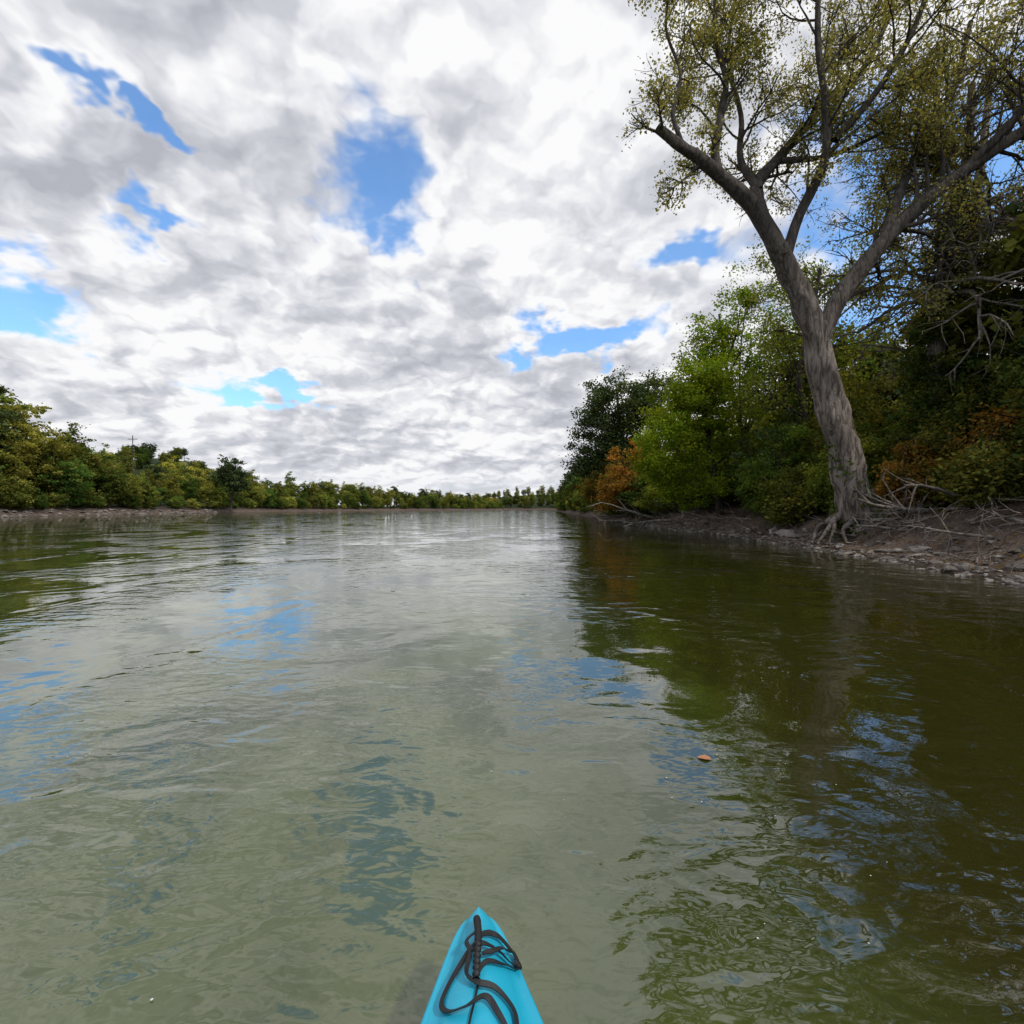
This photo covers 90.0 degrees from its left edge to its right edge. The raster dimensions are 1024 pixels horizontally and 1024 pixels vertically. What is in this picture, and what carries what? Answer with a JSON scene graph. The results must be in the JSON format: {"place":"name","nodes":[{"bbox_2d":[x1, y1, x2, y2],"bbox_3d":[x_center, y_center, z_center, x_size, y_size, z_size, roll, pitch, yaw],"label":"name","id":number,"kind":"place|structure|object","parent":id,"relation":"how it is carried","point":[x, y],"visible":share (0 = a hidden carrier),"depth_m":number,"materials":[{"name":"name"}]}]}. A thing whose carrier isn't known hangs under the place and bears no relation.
{"place":"outdoors","nodes":[
{"label":"outdoors","id":0,"kind":"place"},
{"bbox_2d":[14,634,870,999],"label":"foam specks","id":1,"kind":"object","parent":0,"point":[374,634],"visible":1,"depth_m":2.28,"materials":[{"name":"grey"}]},
{"bbox_2d":[0,509,1023,1023],"bbox_3d":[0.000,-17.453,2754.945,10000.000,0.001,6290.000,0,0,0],"label":"river water","id":2,"kind":"structure","parent":0,"point":[508,721],"depth_m":2.52,"materials":[{"name":"green liquid"}]},
{"bbox_2d":[420,907,543,1023],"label":"kayak","id":3,"kind":"object","parent":2,"relation":"on","point":[480,979],"visible":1,"depth_m":1.12,"materials":[{"name":"plastic"}]},
{"bbox_2d":[697,755,710,758],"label":"floating leaf","id":4,"kind":"object","parent":2,"relation":"on","point":[704,756],"visible":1,"depth_m":2.66,"materials":[{"name":"brown plant"}]},
{"bbox_2d":[0,458,1023,585],"bbox_3d":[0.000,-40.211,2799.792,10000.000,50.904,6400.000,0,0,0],"label":"ground","id":5,"kind":"structure","parent":0,"point":[918,537],"depth_m":15.40,"materials":[{"name":"soil"}]},
{"bbox_2d":[132,435,132,478],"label":"utility pole","id":6,"kind":"object","parent":5,"relation":"on","point":[132,455],"visible":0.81,"depth_m":126.81,"materials":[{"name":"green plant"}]},
{"bbox_2d":[208,454,251,512],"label":"lone tree","id":7,"kind":"object","parent":5,"relation":"on","point":[236,481],"visible":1,"depth_m":148.83,"materials":[{"name":"green plant"}]},
{"bbox_2d":[0,384,557,509],"bbox_3d":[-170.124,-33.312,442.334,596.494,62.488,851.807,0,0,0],"label":"distant tree line","id":8,"kind":"object","parent":5,"relation":"on","point":[39,469],"visible":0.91,"depth_m":124.50,"materials":[{"name":"green plant"}]},
{"bbox_2d":[0,509,1023,587],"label":"riverbank rocks","id":9,"kind":"object","parent":5,"relation":"on","point":[964,568],"visible":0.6,"depth_m":14.14,"materials":[{"name":"grey stone"}]},
{"bbox_2d":[570,455,630,509],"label":"bush","id":10,"kind":"object","parent":5,"relation":"on","point":[588,489],"visible":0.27,"depth_m":61.43,"materials":[{"name":"green plant"}]},
{"bbox_2d":[554,364,679,511],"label":"maple tree","id":11,"kind":"object","parent":5,"relation":"on","point":[613,426],"visible":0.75,"depth_m":53.67,"materials":[{"name":"green plant"}]},
{"bbox_2d":[590,439,661,515],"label":"rusty shrub","id":12,"kind":"object","parent":5,"relation":"on","point":[609,491],"visible":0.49,"depth_m":46.98,"materials":[{"name":"orange plant"}]},
{"bbox_2d":[633,452,694,514],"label":"riverbank bush","id":13,"kind":"object","parent":5,"relation":"on","point":[645,501],"visible":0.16,"depth_m":40.03,"materials":[{"name":"green plant"}]},
{"bbox_2d":[650,436,738,510],"bbox_3d":[13.032,-2.723,36.198,7.355,5.746,5.512,0,0,-22],"label":"riverbank bush","id":14,"kind":"object","parent":5,"relation":"on","point":[705,495],"visible":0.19,"depth_m":35.10,"materials":[{"name":"green plant"}]},
{"bbox_2d":[624,347,792,515],"bbox_3d":[11.246,-4.580,29.948,9.881,9.622,6.940,0,0,0],"label":"box elder tree","id":15,"kind":"object","parent":5,"relation":"on","point":[693,395],"visible":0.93,"depth_m":29.04,"materials":[{"name":"green plant"}]},
{"bbox_2d":[671,259,821,504],"bbox_3d":[15.132,-8.283,33.270,9.549,15.784,5.674,0,0,0],"label":"slim tree","id":16,"kind":"object","parent":5,"relation":"on","point":[723,333],"visible":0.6,"depth_m":32.66,"materials":[{"name":"green plant"}]},
{"bbox_2d":[723,421,824,516],"bbox_3d":[12.557,-1.934,23.837,5.531,4.710,5.122,0,0,0],"label":"riverbank bush","id":17,"kind":"object","parent":5,"relation":"on","point":[751,480],"visible":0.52,"depth_m":23.64,"materials":[{"name":"green plant"}]},
{"bbox_2d":[553,196,1023,520],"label":"riverbank woods","id":18,"kind":"object","parent":5,"relation":"on","point":[568,499],"visible":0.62,"depth_m":25.91,"materials":[{"name":"green plant"}]},
{"bbox_2d":[726,403,853,513],"bbox_3d":[14.429,-2.739,26.229,5.683,5.764,7.488,0,1,39],"label":"riverbank bush","id":19,"kind":"object","parent":5,"relation":"on","point":[797,422],"visible":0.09,"depth_m":26.14,"materials":[{"name":"green plant"}]},
{"bbox_2d":[756,461,831,528],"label":"riverbank bush","id":20,"kind":"object","parent":5,"relation":"on","point":[790,507],"visible":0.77,"depth_m":21.13,"materials":[{"name":"green plant"}]},
{"bbox_2d":[587,467,1023,576],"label":"driftwood","id":21,"kind":"object","parent":5,"relation":"on","point":[892,507],"visible":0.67,"depth_m":14.86,"materials":[{"name":"brown wood"}]},
{"bbox_2d":[729,233,896,440],"bbox_3d":[15.198,-7.754,26.329,7.371,14.791,8.557,0,0,37],"label":"olive leaved tree","id":22,"kind":"object","parent":5,"relation":"on","point":[800,375],"visible":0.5,"depth_m":26.57,"materials":[{"name":"green plant"}]},
{"bbox_2d":[738,356,890,496],"bbox_3d":[17.387,-4.817,29.451,9.863,8.734,7.600,0,1,-39],"label":"riverbank bush","id":23,"kind":"object","parent":5,"relation":"on","point":[780,419],"visible":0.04,"depth_m":28.70,"materials":[{"name":"green plant"}]},
{"bbox_2d":[616,0,1023,544],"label":"cottonwood tree","id":24,"kind":"object","parent":5,"relation":"on","point":[847,466],"visible":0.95,"depth_m":16.60,"materials":[{"name":"grey plant"}]},
{"bbox_2d":[635,499,1023,571],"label":"fallen leaves","id":25,"kind":"object","parent":5,"relation":"on","point":[1022,555],"visible":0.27,"depth_m":14.17,"materials":[{"name":"orange plant"}]},
{"bbox_2d":[768,368,911,499],"bbox_3d":[16.314,-3.675,24.797,8.039,7.481,7.009,0,0,0],"label":"riverbank bush","id":26,"kind":"object","parent":5,"relation":"on","point":[864,410],"visible":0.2,"depth_m":24.19,"materials":[{"name":"green plant"}]},
{"bbox_2d":[797,421,905,515],"bbox_3d":[13.523,-1.704,20.596,4.811,3.971,4.058,0,0,0],"label":"riverbank bush","id":27,"kind":"object","parent":5,"relation":"on","point":[821,487],"visible":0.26,"depth_m":20.01,"materials":[{"name":"green plant"}]},
{"bbox_2d":[788,0,1023,502],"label":"vine covered tree","id":28,"kind":"object","parent":5,"relation":"on","point":[935,336],"visible":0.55,"depth_m":18.20,"materials":[{"name":"green plant"}]},
{"bbox_2d":[871,438,950,516],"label":"vine thicket","id":29,"kind":"object","parent":5,"relation":"on","point":[900,470],"visible":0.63,"depth_m":17.36,"materials":[{"name":"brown plant"}]},
{"bbox_2d":[810,0,1023,407],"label":"olive leaved tree","id":30,"kind":"object","parent":5,"relation":"on","point":[865,197],"visible":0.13,"depth_m":20.03,"materials":[{"name":"green plant"}]},
{"bbox_2d":[869,369,1011,506],"bbox_3d":[15.095,-2.572,18.199,4.419,5.461,4.649,0,0,0],"label":"vine thicket","id":31,"kind":"object","parent":5,"relation":"on","point":[897,438],"visible":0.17,"depth_m":18.28,"materials":[{"name":"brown plant"}]},
{"bbox_2d":[900,408,984,507],"bbox_3d":[14.762,-1.685,17.344,3.102,3.864,3.695,0,0,33],"label":"vine thicket","id":32,"kind":"object","parent":5,"relation":"on","point":[937,440],"visible":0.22,"depth_m":16.98,"materials":[{"name":"green plant"}]},
{"bbox_2d":[902,288,1023,443],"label":"vine thicket","id":33,"kind":"object","parent":5,"relation":"on","point":[961,405],"visible":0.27,"depth_m":17.05,"materials":[{"name":"green plant"}]},
{"bbox_2d":[923,439,1023,510],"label":"riverbank bush","id":34,"kind":"object","parent":5,"relation":"on","point":[970,482],"visible":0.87,"depth_m":13.82,"materials":[{"name":"green plant"}]},
{"bbox_2d":[935,402,1023,505],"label":"vine thicket","id":35,"kind":"object","parent":5,"relation":"on","point":[991,427],"visible":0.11,"depth_m":15.70,"materials":[{"name":"green plant"}]},
{"bbox_2d":[965,286,1023,400],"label":"vine thicket","id":36,"kind":"object","parent":5,"relation":"on","point":[986,382],"visible":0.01,"depth_m":17.73,"materials":[{"name":"green plant"}]},
{"bbox_2d":[967,323,1023,477],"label":"vine thicket","id":37,"kind":"object","parent":5,"relation":"on","point":[1015,368],"visible":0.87,"depth_m":14.19,"materials":[{"name":"green plant"}]},
{"bbox_2d":[0,0,1023,505],"label":"sky","id":38,"kind":"structure","parent":0,"point":[384,243],"materials":[{"name":"white"}]}
]}

